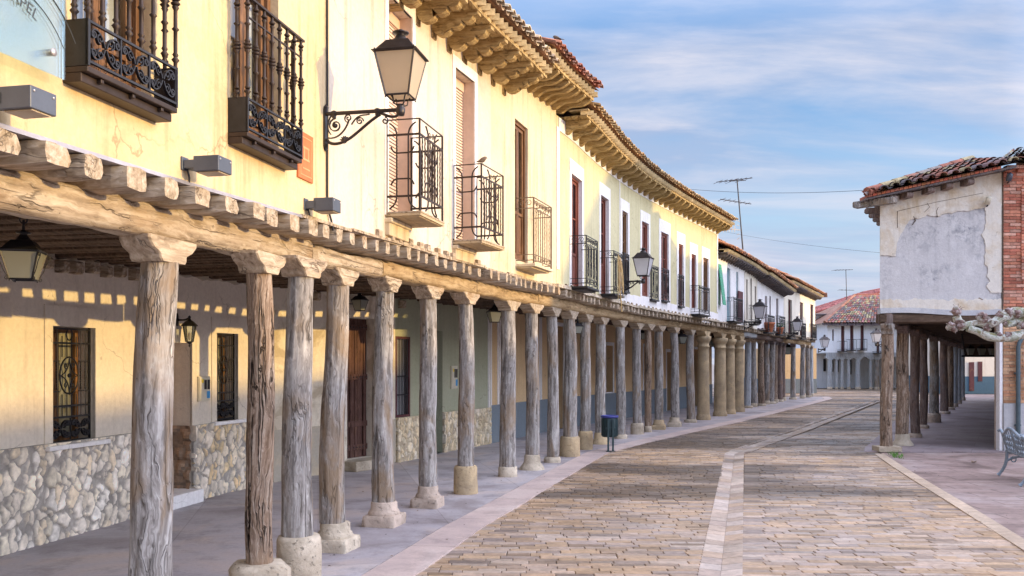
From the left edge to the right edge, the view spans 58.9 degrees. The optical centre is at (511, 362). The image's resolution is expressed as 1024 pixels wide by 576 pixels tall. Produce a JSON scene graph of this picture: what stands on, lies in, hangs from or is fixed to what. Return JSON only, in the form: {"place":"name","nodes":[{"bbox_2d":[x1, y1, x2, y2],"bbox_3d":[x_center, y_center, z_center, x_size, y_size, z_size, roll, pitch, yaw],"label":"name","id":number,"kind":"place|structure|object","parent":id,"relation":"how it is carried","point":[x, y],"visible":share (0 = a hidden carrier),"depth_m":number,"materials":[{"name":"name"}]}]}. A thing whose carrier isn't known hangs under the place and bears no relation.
{"place":"outdoors","nodes":[
{"label":"outdoors","id":0,"kind":"place"},
{"bbox_2d":[0,397,822,575],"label":"pavement","id":1,"kind":"structure","parent":0,"point":[208,536],"depth_m":9.47,"materials":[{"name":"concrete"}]},
{"bbox_2d":[119,233,196,575],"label":"wooden column","id":2,"kind":"structure","parent":1,"relation":"on","point":[160,259],"depth_m":5.40,"materials":[{"name":"grey wood"}]},
{"bbox_2d":[0,0,382,555],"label":"town house","id":3,"kind":"structure","parent":1,"relation":"on","point":[148,93],"depth_m":6.55,"materials":[{"name":"beige paint"}]},
{"bbox_2d":[0,218,50,282],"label":"hanging lantern","id":4,"kind":"object","parent":3,"relation":"hanging from","point":[23,255],"visible":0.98,"depth_m":5.13,"materials":[{"name":"black paint"}]},
{"bbox_2d":[0,85,55,118],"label":"box floodlight","id":5,"kind":"object","parent":3,"relation":"attached to","point":[26,101],"visible":0.95,"depth_m":3.78,"materials":[{"name":"grey paint"}]},
{"bbox_2d":[0,0,75,79],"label":"glass sign","id":6,"kind":"object","parent":3,"relation":"attached to","point":[32,32],"visible":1,"depth_m":4.00,"materials":[{"name":"glass"}]},
{"bbox_2d":[53,327,77,440],"bbox_3d":[-4.508,0.219,9.018,0.135,1.146,0.642,0,0,10],"label":"window","id":7,"kind":"structure","parent":3,"relation":"in","point":[60,332],"depth_m":9.20,"materials":[{"name":"metal"}]},
{"bbox_2d":[71,0,140,90],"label":"balcony door","id":8,"kind":"structure","parent":3,"relation":"in","point":[109,4],"depth_m":4.89,"materials":[{"name":"brown wood"}]},
{"bbox_2d":[176,313,197,347],"bbox_3d":[-3.875,-0.387,10.786,0.257,0.416,0.200,0,0,12],"label":"wall lantern","id":9,"kind":"object","parent":3,"relation":"attached to","point":[188,322],"depth_m":10.77,"materials":[{"name":"black paint"}]},
{"bbox_2d":[197,376,209,401],"bbox_3d":[-3.858,0.327,11.360,0.040,0.311,0.261,0,0,13],"label":"meter box","id":10,"kind":"object","parent":3,"relation":"attached to","point":[203,388],"visible":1,"depth_m":11.32,"materials":[{"name":"beige plastic"}]},
{"bbox_2d":[181,155,231,182],"bbox_3d":[-1.783,-1.105,5.299,0.240,0.179,0.165,0,0,12],"label":"box floodlight","id":11,"kind":"object","parent":3,"relation":"attached to","point":[211,165],"visible":0.98,"depth_m":5.24,"materials":[{"name":"grey paint"}]},
{"bbox_2d":[217,335,225,418],"bbox_3d":[-3.901,0.185,11.937,0.135,1.140,0.498,0,0,16],"label":"window","id":12,"kind":"structure","parent":3,"relation":"in","point":[219,336],"depth_m":12.13,"materials":[{"name":"black metal"}]},
{"bbox_2d":[230,0,269,142],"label":"balcony door","id":13,"kind":"structure","parent":3,"relation":"in","point":[266,3],"depth_m":6.39,"materials":[{"name":"brown wood"}]},
{"bbox_2d":[297,132,312,183],"bbox_3d":[-1.571,-1.565,6.893,0.019,0.357,0.270,0,0,11],"label":"wall plaque","id":14,"kind":"object","parent":3,"relation":"attached to","point":[305,170],"depth_m":6.91,"materials":[{"name":"ceramic"}]},
{"bbox_2d":[304,197,340,215],"bbox_3d":[-1.449,-1.156,6.940,0.240,0.190,0.165,0,0,11],"label":"box floodlight","id":15,"kind":"object","parent":3,"relation":"attached to","point":[328,205],"visible":0.96,"depth_m":6.87,"materials":[{"name":"grey paint"}]},
{"bbox_2d":[326,0,333,230],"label":"wall cable","id":16,"kind":"object","parent":3,"relation":"attached to","point":[330,217],"depth_m":7.29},
{"bbox_2d":[323,29,428,151],"bbox_3d":[-1.108,-2.155,7.190,0.831,0.935,0.363,0,0,11],"label":"wall street lamp","id":17,"kind":"object","parent":3,"relation":"attached to","point":[401,59],"visible":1,"depth_m":7.06,"materials":[{"name":"metal"}]},
{"bbox_2d":[228,250,290,575],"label":"wooden column","id":18,"kind":"structure","parent":1,"relation":"on","point":[259,268],"depth_m":6.51,"materials":[{"name":"wood"}]},
{"bbox_2d":[276,255,326,575],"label":"wooden column","id":19,"kind":"structure","parent":1,"relation":"on","point":[298,547],"depth_m":6.95,"materials":[{"name":"wood"}]},
{"bbox_2d":[42,0,603,481],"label":"town house","id":20,"kind":"structure","parent":1,"relation":"on","point":[420,192],"depth_m":11.26,"materials":[{"name":"beige paint"}]},
{"bbox_2d":[349,293,368,310],"bbox_3d":[-2.444,-0.982,14.245,0.348,0.353,0.217,0,0,29],"label":"wall lantern","id":21,"kind":"object","parent":20,"relation":"attached to","point":[359,301],"depth_m":14.16,"materials":[{"name":"black paint"}]},
{"bbox_2d":[395,336,409,417],"bbox_3d":[-1.926,0.244,15.665,0.100,1.389,0.451,0,0,27],"label":"window","id":22,"kind":"structure","parent":20,"relation":"in","point":[402,344],"depth_m":15.71,"materials":[{"name":"grey glass"}]},
{"bbox_2d":[450,366,457,388],"bbox_3d":[-1.123,0.283,17.610,0.040,0.442,0.273,0,0,22],"label":"meter box","id":23,"kind":"object","parent":20,"relation":"attached to","point":[453,377],"visible":1,"depth_m":17.56,"materials":[{"name":"beige plastic"}]},
{"bbox_2d":[486,300,500,322],"bbox_3d":[-0.280,-0.818,14.400,0.228,0.376,0.228,0,0,-17],"label":"hanging lantern","id":24,"kind":"object","parent":20,"relation":"hanging from","point":[493,314],"visible":0.83,"depth_m":14.33,"materials":[{"name":"black paint"}]},
{"bbox_2d":[515,121,524,261],"bbox_3d":[0.066,-2.486,13.268,0.080,2.011,0.638,0,0,18],"label":"balcony door","id":25,"kind":"structure","parent":20,"relation":"in","point":[519,217],"depth_m":13.42,"materials":[{"name":"brown wood"}]},
{"bbox_2d":[318,267,360,553],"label":"wooden column","id":26,"kind":"structure","parent":1,"relation":"on","point":[337,535],"depth_m":8.17,"materials":[{"name":"wood"}]},
{"bbox_2d":[362,276,405,528],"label":"wooden column","id":27,"kind":"structure","parent":1,"relation":"on","point":[384,512],"depth_m":9.40,"materials":[{"name":"wood"}]},
{"bbox_2d":[410,285,443,508],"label":"wooden column","id":28,"kind":"structure","parent":1,"relation":"on","point":[428,496],"depth_m":10.60,"materials":[{"name":"wood"}]},
{"bbox_2d":[450,291,479,494],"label":"wooden column","id":29,"kind":"structure","parent":1,"relation":"on","point":[465,476],"depth_m":11.71,"materials":[{"name":"wood"}]},
{"bbox_2d":[494,300,520,476],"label":"wooden column","id":30,"kind":"structure","parent":1,"relation":"on","point":[507,467],"depth_m":13.48,"materials":[{"name":"wood"}]},
{"bbox_2d":[519,303,543,470],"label":"wooden column","id":31,"kind":"structure","parent":1,"relation":"on","point":[531,462],"depth_m":14.37,"materials":[{"name":"wood"}]},
{"bbox_2d":[542,307,561,462],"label":"wooden column","id":32,"kind":"structure","parent":1,"relation":"on","point":[551,314],"depth_m":15.41,"materials":[{"name":"wood"}]},
{"bbox_2d":[559,310,579,456],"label":"wooden column","id":33,"kind":"structure","parent":1,"relation":"on","point":[569,442],"depth_m":16.39,"materials":[{"name":"wood"}]},
{"bbox_2d":[409,102,737,442],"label":"town house","id":34,"kind":"structure","parent":1,"relation":"on","point":[622,195],"depth_m":20.50,"materials":[{"name":"yellow paint"}]},
{"bbox_2d":[572,177,578,285],"bbox_3d":[1.040,-2.258,15.943,0.080,1.991,0.759,0,0,18],"label":"balcony door","id":35,"kind":"structure","parent":34,"relation":"in","point":[575,256],"depth_m":16.21,"materials":[{"name":"red wood"}]},
{"bbox_2d":[601,198,605,293],"bbox_3d":[1.747,-2.300,18.056,0.080,1.972,0.643,0,0,20],"label":"balcony door","id":36,"kind":"structure","parent":34,"relation":"in","point":[603,202],"depth_m":18.28,"materials":[{"name":"red wood"}]},
{"bbox_2d":[617,255,623,311],"bbox_3d":[2.126,-1.563,17.812,0.107,1.127,0.340,0,0,20],"label":"palm leaf","id":37,"kind":"object","parent":34,"relation":"attached to","point":[619,273],"visible":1,"depth_m":17.86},
{"bbox_2d":[622,211,625,277],"bbox_3d":[2.372,-2.402,19.607,0.080,1.716,0.491,0,0,22],"label":"balcony door","id":38,"kind":"structure","parent":34,"relation":"in","point":[623,214],"depth_m":19.75,"materials":[{"name":"brown wood"}]},
{"bbox_2d":[625,248,653,290],"bbox_3d":[2.707,-1.998,19.448,0.631,0.926,0.411,0,0,22],"label":"wall street lamp","id":39,"kind":"object","parent":34,"relation":"on","point":[643,259],"visible":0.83,"depth_m":19.30,"materials":[{"name":"glass"}]},
{"bbox_2d":[642,222,646,296],"bbox_3d":[3.038,-2.405,21.155,0.080,1.727,0.577,0,0,24],"label":"window","id":40,"kind":"structure","parent":34,"relation":"in","point":[644,286],"depth_m":21.33,"materials":[{"name":"red wood"}]},
{"bbox_2d":[661,232,666,299],"bbox_3d":[3.746,-2.396,22.664,0.080,1.677,0.665,0,0,26],"label":"window","id":41,"kind":"structure","parent":34,"relation":"in","point":[663,235],"depth_m":22.66,"materials":[{"name":"red wood"}]},
{"bbox_2d":[692,255,694,307],"bbox_3d":[4.962,-2.161,25.114,0.080,1.667,0.487,0,0,27],"label":"balcony door","id":42,"kind":"structure","parent":34,"relation":"in","point":[693,256],"depth_m":25.27,"materials":[{"name":"red wood"}]},
{"bbox_2d":[703,258,706,291],"bbox_3d":[5.540,-2.176,26.265,0.080,1.697,0.601,0,0,27],"label":"window","id":43,"kind":"structure","parent":34,"relation":"in","point":[704,260],"depth_m":26.44,"materials":[{"name":"brown wood"}]},
{"bbox_2d":[577,314,593,449],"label":"wooden column","id":44,"kind":"structure","parent":1,"relation":"on","point":[585,433],"depth_m":17.70,"materials":[{"name":"wood"}]},
{"bbox_2d":[593,317,609,444],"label":"wooden column","id":45,"kind":"structure","parent":1,"relation":"on","point":[600,323],"depth_m":18.92,"materials":[{"name":"wood"}]},
{"bbox_2d":[611,320,627,438],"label":"wooden column","id":46,"kind":"structure","parent":1,"relation":"on","point":[620,325],"depth_m":20.27,"materials":[{"name":"wood"}]},
{"bbox_2d":[629,323,643,434],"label":"wooden column","id":47,"kind":"structure","parent":1,"relation":"on","point":[637,426],"depth_m":21.52,"materials":[{"name":"wood"}]},
{"bbox_2d":[642,324,654,431],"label":"wooden column","id":48,"kind":"structure","parent":1,"relation":"on","point":[647,328],"depth_m":22.14,"materials":[{"name":"wood"}]},
{"bbox_2d":[652,325,665,429],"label":"wooden column","id":49,"kind":"structure","parent":1,"relation":"on","point":[658,422],"depth_m":23.01,"materials":[{"name":"wood"}]},
{"bbox_2d":[667,327,681,426],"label":"wooden column","id":50,"kind":"structure","parent":1,"relation":"on","point":[674,420],"depth_m":23.99,"materials":[{"name":"wood"}]},
{"bbox_2d":[684,330,696,422],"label":"wooden column","id":51,"kind":"structure","parent":1,"relation":"on","point":[690,385],"depth_m":25.71,"materials":[{"name":"wood"}]},
{"bbox_2d":[696,331,710,419],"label":"stone column","id":52,"kind":"structure","parent":1,"relation":"on","point":[703,338],"depth_m":26.84,"materials":[{"name":"stone"}]},
{"bbox_2d":[664,238,757,335],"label":"town house","id":53,"kind":"structure","parent":1,"relation":"on","point":[733,264],"depth_m":29.02,"materials":[{"name":"white paint"}]},
{"bbox_2d":[744,299,767,329],"bbox_3d":[8.204,-1.631,30.612,0.779,1.035,0.446,0,0,26],"label":"wall street lamp","id":54,"kind":"object","parent":53,"relation":"attached to","point":[759,307],"visible":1,"depth_m":30.45,"materials":[{"name":"metal"}]},
{"bbox_2d":[712,333,727,415],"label":"stone column","id":55,"kind":"structure","parent":1,"relation":"on","point":[719,340],"depth_m":28.74,"materials":[{"name":"stone"}]},
{"bbox_2d":[680,245,770,337],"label":"town house","id":56,"kind":"structure","parent":1,"relation":"on","point":[754,273],"depth_m":31.71,"materials":[{"name":"beige paint"}]},
{"bbox_2d":[714,177,750,249],"bbox_3d":[7.832,-5.276,31.951,1.381,2.576,0.974,0,0,0],"label":"tv aerial","id":57,"kind":"object","parent":56,"relation":"on","point":[738,201],"visible":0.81,"depth_m":31.98,"materials":[{"name":"metal"}]},
{"bbox_2d":[726,335,736,413],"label":"stone column","id":58,"kind":"structure","parent":1,"relation":"on","point":[730,374],"depth_m":29.94,"materials":[{"name":"stone"}]},
{"bbox_2d":[735,336,744,411],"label":"stone column","id":59,"kind":"structure","parent":1,"relation":"on","point":[739,374],"depth_m":31.24,"materials":[{"name":"stone"}]},
{"bbox_2d":[695,247,798,341],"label":"town house","id":60,"kind":"structure","parent":1,"relation":"on","point":[775,287],"depth_m":35.10,"materials":[{"name":"white paint"}]},
{"bbox_2d":[744,338,752,407],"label":"wooden column","id":61,"kind":"structure","parent":1,"relation":"on","point":[747,388],"depth_m":33.88,"materials":[{"name":"wood"}]},
{"bbox_2d":[751,339,757,406],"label":"wooden column","id":62,"kind":"structure","parent":1,"relation":"on","point":[754,399],"depth_m":34.70,"materials":[{"name":"wood"}]},
{"bbox_2d":[757,340,765,405],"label":"wooden column","id":63,"kind":"structure","parent":1,"relation":"on","point":[761,396],"depth_m":35.56,"materials":[{"name":"wood"}]},
{"bbox_2d":[764,341,769,403],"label":"wooden column","id":64,"kind":"structure","parent":1,"relation":"on","point":[766,373],"depth_m":36.95,"materials":[{"name":"wood"}]},
{"bbox_2d":[769,341,775,403],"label":"wooden column","id":65,"kind":"structure","parent":1,"relation":"on","point":[772,344],"depth_m":37.41,"materials":[{"name":"wood"}]},
{"bbox_2d":[774,342,778,402],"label":"wooden column","id":66,"kind":"structure","parent":1,"relation":"on","point":[776,400],"depth_m":38.43,"materials":[{"name":"wood"}]},
{"bbox_2d":[777,342,783,401],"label":"wooden column","id":67,"kind":"structure","parent":1,"relation":"on","point":[780,384],"depth_m":39.48,"materials":[{"name":"wood"}]},
{"bbox_2d":[782,343,786,400],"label":"wooden column","id":68,"kind":"structure","parent":1,"relation":"on","point":[783,363],"depth_m":40.60,"materials":[{"name":"wood"}]},
{"bbox_2d":[789,344,796,399],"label":"wooden column","id":69,"kind":"structure","parent":1,"relation":"on","point":[793,376],"depth_m":41.79,"materials":[{"name":"wood"}]},
{"bbox_2d":[800,344,805,398],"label":"wooden column","id":70,"kind":"structure","parent":1,"relation":"on","point":[802,374],"depth_m":43.05,"materials":[{"name":"wood"}]},
{"bbox_2d":[805,345,811,396],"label":"wooden column","id":71,"kind":"structure","parent":1,"relation":"on","point":[807,371],"depth_m":44.36,"materials":[{"name":"wood"}]},
{"bbox_2d":[810,346,813,395],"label":"wooden column","id":72,"kind":"structure","parent":1,"relation":"on","point":[811,370],"depth_m":45.77,"materials":[{"name":"wood"}]},
{"bbox_2d":[718,251,826,344],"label":"town house","id":73,"kind":"structure","parent":72,"relation":"on","point":[800,303],"depth_m":41.65,"materials":[{"name":"beige paint"}]},
{"bbox_2d":[786,316,802,338],"bbox_3d":[11.866,-1.479,38.155,0.684,0.945,0.411,0,0,26],"label":"wall street lamp","id":74,"kind":"object","parent":73,"relation":"attached to","point":[797,322],"visible":0.94,"depth_m":38.00,"materials":[{"name":"metal"}]},
{"bbox_2d":[712,365,713,387],"bbox_3d":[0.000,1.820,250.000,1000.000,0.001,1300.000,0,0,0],"label":"ground","id":75,"kind":"structure","parent":0,"point":[712,376],"depth_m":119.29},
{"bbox_2d":[815,288,879,313],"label":"house","id":76,"kind":"structure","parent":75,"relation":"on","point":[820,308],"depth_m":68.30,"materials":[{"name":"beige paint"}]},
{"bbox_2d":[812,294,896,387],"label":"house","id":77,"kind":"structure","parent":75,"relation":"on","point":[847,327],"depth_m":58.59,"materials":[{"name":"white paint"}]},
{"bbox_2d":[416,389,1023,575],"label":"street","id":78,"kind":"structure","parent":0,"point":[582,522],"depth_m":10.08,"materials":[{"name":"stone"}]},
{"bbox_2d":[825,357,833,388],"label":"wooden column","id":79,"kind":"structure","parent":78,"relation":"on","point":[829,377],"depth_m":57.98,"materials":[{"name":"wood"}]},
{"bbox_2d":[832,357,839,388],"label":"wooden column","id":80,"kind":"structure","parent":78,"relation":"on","point":[836,359],"depth_m":58.02,"materials":[{"name":"wood"}]},
{"bbox_2d":[839,357,846,388],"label":"wooden column","id":81,"kind":"structure","parent":78,"relation":"on","point":[842,373],"depth_m":58.02,"materials":[{"name":"wood"}]},
{"bbox_2d":[846,357,853,388],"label":"wooden column","id":82,"kind":"structure","parent":78,"relation":"on","point":[848,359],"depth_m":58.02,"materials":[{"name":"wood"}]},
{"bbox_2d":[854,357,862,388],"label":"wooden column","id":83,"kind":"structure","parent":78,"relation":"on","point":[857,375],"depth_m":57.98,"materials":[{"name":"wood"}]},
{"bbox_2d":[865,357,875,388],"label":"wooden column","id":84,"kind":"structure","parent":78,"relation":"on","point":[870,359],"depth_m":58.01,"materials":[{"name":"wood"}]},
{"bbox_2d":[874,357,880,388],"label":"wooden column","id":85,"kind":"structure","parent":78,"relation":"on","point":[876,372],"depth_m":57.98,"materials":[{"name":"wood"}]},
{"bbox_2d":[909,335,993,393],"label":"house","id":86,"kind":"structure","parent":78,"relation":"on","point":[979,375],"depth_m":49.47,"materials":[{"name":"beige paint"}]},
{"bbox_2d":[969,362,973,390],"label":"door","id":87,"kind":"structure","parent":86,"relation":"in","point":[971,364],"depth_m":49.44,"materials":[{"name":"brown wood"}]},
{"bbox_2d":[504,0,1023,364],"label":"sky","id":88,"kind":"structure","parent":0,"point":[792,97],"materials":[{"name":"blue"}]},
{"bbox_2d":[744,348,816,392],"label":"house","id":89,"kind":"structure","parent":0,"point":[788,368],"depth_m":50.50,"materials":[{"name":"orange paint"}]},
{"bbox_2d":[818,335,829,352],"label":"wall street lamp","id":90,"kind":"object","parent":89,"relation":"attached to","point":[824,340],"visible":1,"depth_m":55.85,"materials":[{"name":"glass"}]},
{"bbox_2d":[712,388,895,414],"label":"road bed","id":91,"kind":"object","parent":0,"point":[846,388],"depth_m":61.60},
{"bbox_2d":[362,397,831,575],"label":"kerb","id":92,"kind":"structure","parent":91,"relation":"on","point":[421,555],"depth_m":10.16,"materials":[{"name":"stone"}]},
{"bbox_2d":[601,415,618,451],"bbox_3d":[1.884,1.356,17.477,0.346,0.682,0.393,0,0,0],"label":"litter bin","id":93,"kind":"object","parent":92,"relation":"on","point":[609,425],"visible":1,"depth_m":17.35,"materials":[{"name":"metal"}]},
{"bbox_2d":[698,398,879,575],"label":"drain channel","id":94,"kind":"object","parent":91,"relation":"on","point":[722,555],"visible":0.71,"depth_m":10.26,"materials":[{"name":"stone"}]},
{"bbox_2d":[875,454,1023,550],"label":"plaza kerb","id":95,"kind":"structure","parent":91,"relation":"on","point":[1013,538],"depth_m":10.75,"materials":[{"name":"stone"}]},
{"bbox_2d":[864,394,1023,453],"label":"arcade pavement","id":96,"kind":"structure","parent":0,"point":[967,426],"depth_m":22.02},
{"bbox_2d":[872,323,901,451],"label":"wooden column","id":97,"kind":"structure","parent":96,"relation":"on","point":[887,374],"depth_m":17.31,"materials":[{"name":"wood"}]},
{"bbox_2d":[893,326,913,445],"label":"wooden column","id":98,"kind":"structure","parent":96,"relation":"on","point":[902,436],"depth_m":18.54,"materials":[{"name":"wood"}]},
{"bbox_2d":[909,329,921,437],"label":"wooden column","id":99,"kind":"structure","parent":96,"relation":"on","point":[914,381],"depth_m":20.56,"materials":[{"name":"wood"}]},
{"bbox_2d":[920,334,928,428],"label":"wooden column","id":100,"kind":"structure","parent":96,"relation":"on","point":[923,383],"depth_m":23.40,"materials":[{"name":"wood"}]},
{"bbox_2d":[927,336,940,422],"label":"wooden column","id":101,"kind":"structure","parent":96,"relation":"on","point":[934,415],"depth_m":25.69,"materials":[{"name":"wood"}]},
{"bbox_2d":[852,155,1018,450],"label":"corner building","id":102,"kind":"structure","parent":96,"relation":"on","point":[940,225],"depth_m":17.50,"materials":[{"name":"white paint"}]},
{"bbox_2d":[870,328,881,347],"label":"wall street lamp","id":103,"kind":"object","parent":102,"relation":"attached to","point":[875,334],"visible":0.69,"depth_m":49.84,"materials":[{"name":"glass"}]},
{"bbox_2d":[961,333,993,356],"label":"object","id":104,"kind":"object","parent":102,"relation":"hanging from","point":[970,349],"visible":0.92,"depth_m":23.98,"materials":[{"name":"black paint"}]},
{"bbox_2d":[939,340,950,413],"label":"wooden column","id":105,"kind":"structure","parent":96,"relation":"on","point":[944,396],"depth_m":30.00,"materials":[{"name":"wood"}]},
{"bbox_2d":[947,342,954,409],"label":"wooden column","id":106,"kind":"structure","parent":96,"relation":"on","point":[950,357],"depth_m":32.73,"materials":[{"name":"wood"}]},
{"bbox_2d":[953,343,957,406],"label":"wooden column","id":107,"kind":"structure","parent":96,"relation":"on","point":[955,347],"depth_m":34.69,"materials":[{"name":"wood"}]},
{"bbox_2d":[958,345,961,403],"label":"wooden column","id":108,"kind":"structure","parent":96,"relation":"on","point":[959,376],"depth_m":37.39,"materials":[{"name":"wood"}]},
{"bbox_2d":[961,346,965,400],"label":"wooden column","id":109,"kind":"structure","parent":96,"relation":"on","point":[963,377],"depth_m":40.56,"materials":[{"name":"wood"}]},
{"bbox_2d":[994,147,1023,450],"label":"brick house","id":110,"kind":"structure","parent":96,"relation":"on","point":[1012,294],"depth_m":17.46,"materials":[{"name":"brick"}]},
{"bbox_2d":[1021,186,1023,278],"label":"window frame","id":111,"kind":"structure","parent":110,"relation":"in","point":[1022,190],"depth_m":17.44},
{"bbox_2d":[882,453,1023,537],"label":"plaza","id":112,"kind":"structure","parent":0,"point":[981,486],"depth_m":13.29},
{"bbox_2d":[945,304,1023,341],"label":"plane tree","id":113,"kind":"object","parent":112,"relation":"on","point":[1010,317],"visible":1,"depth_m":10.95,"materials":[{"name":"grey plant"}]},
{"bbox_2d":[997,427,1023,486],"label":"park bench","id":114,"kind":"object","parent":112,"relation":"on","point":[1018,450],"visible":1,"depth_m":13.27,"materials":[{"name":"blue paint"}]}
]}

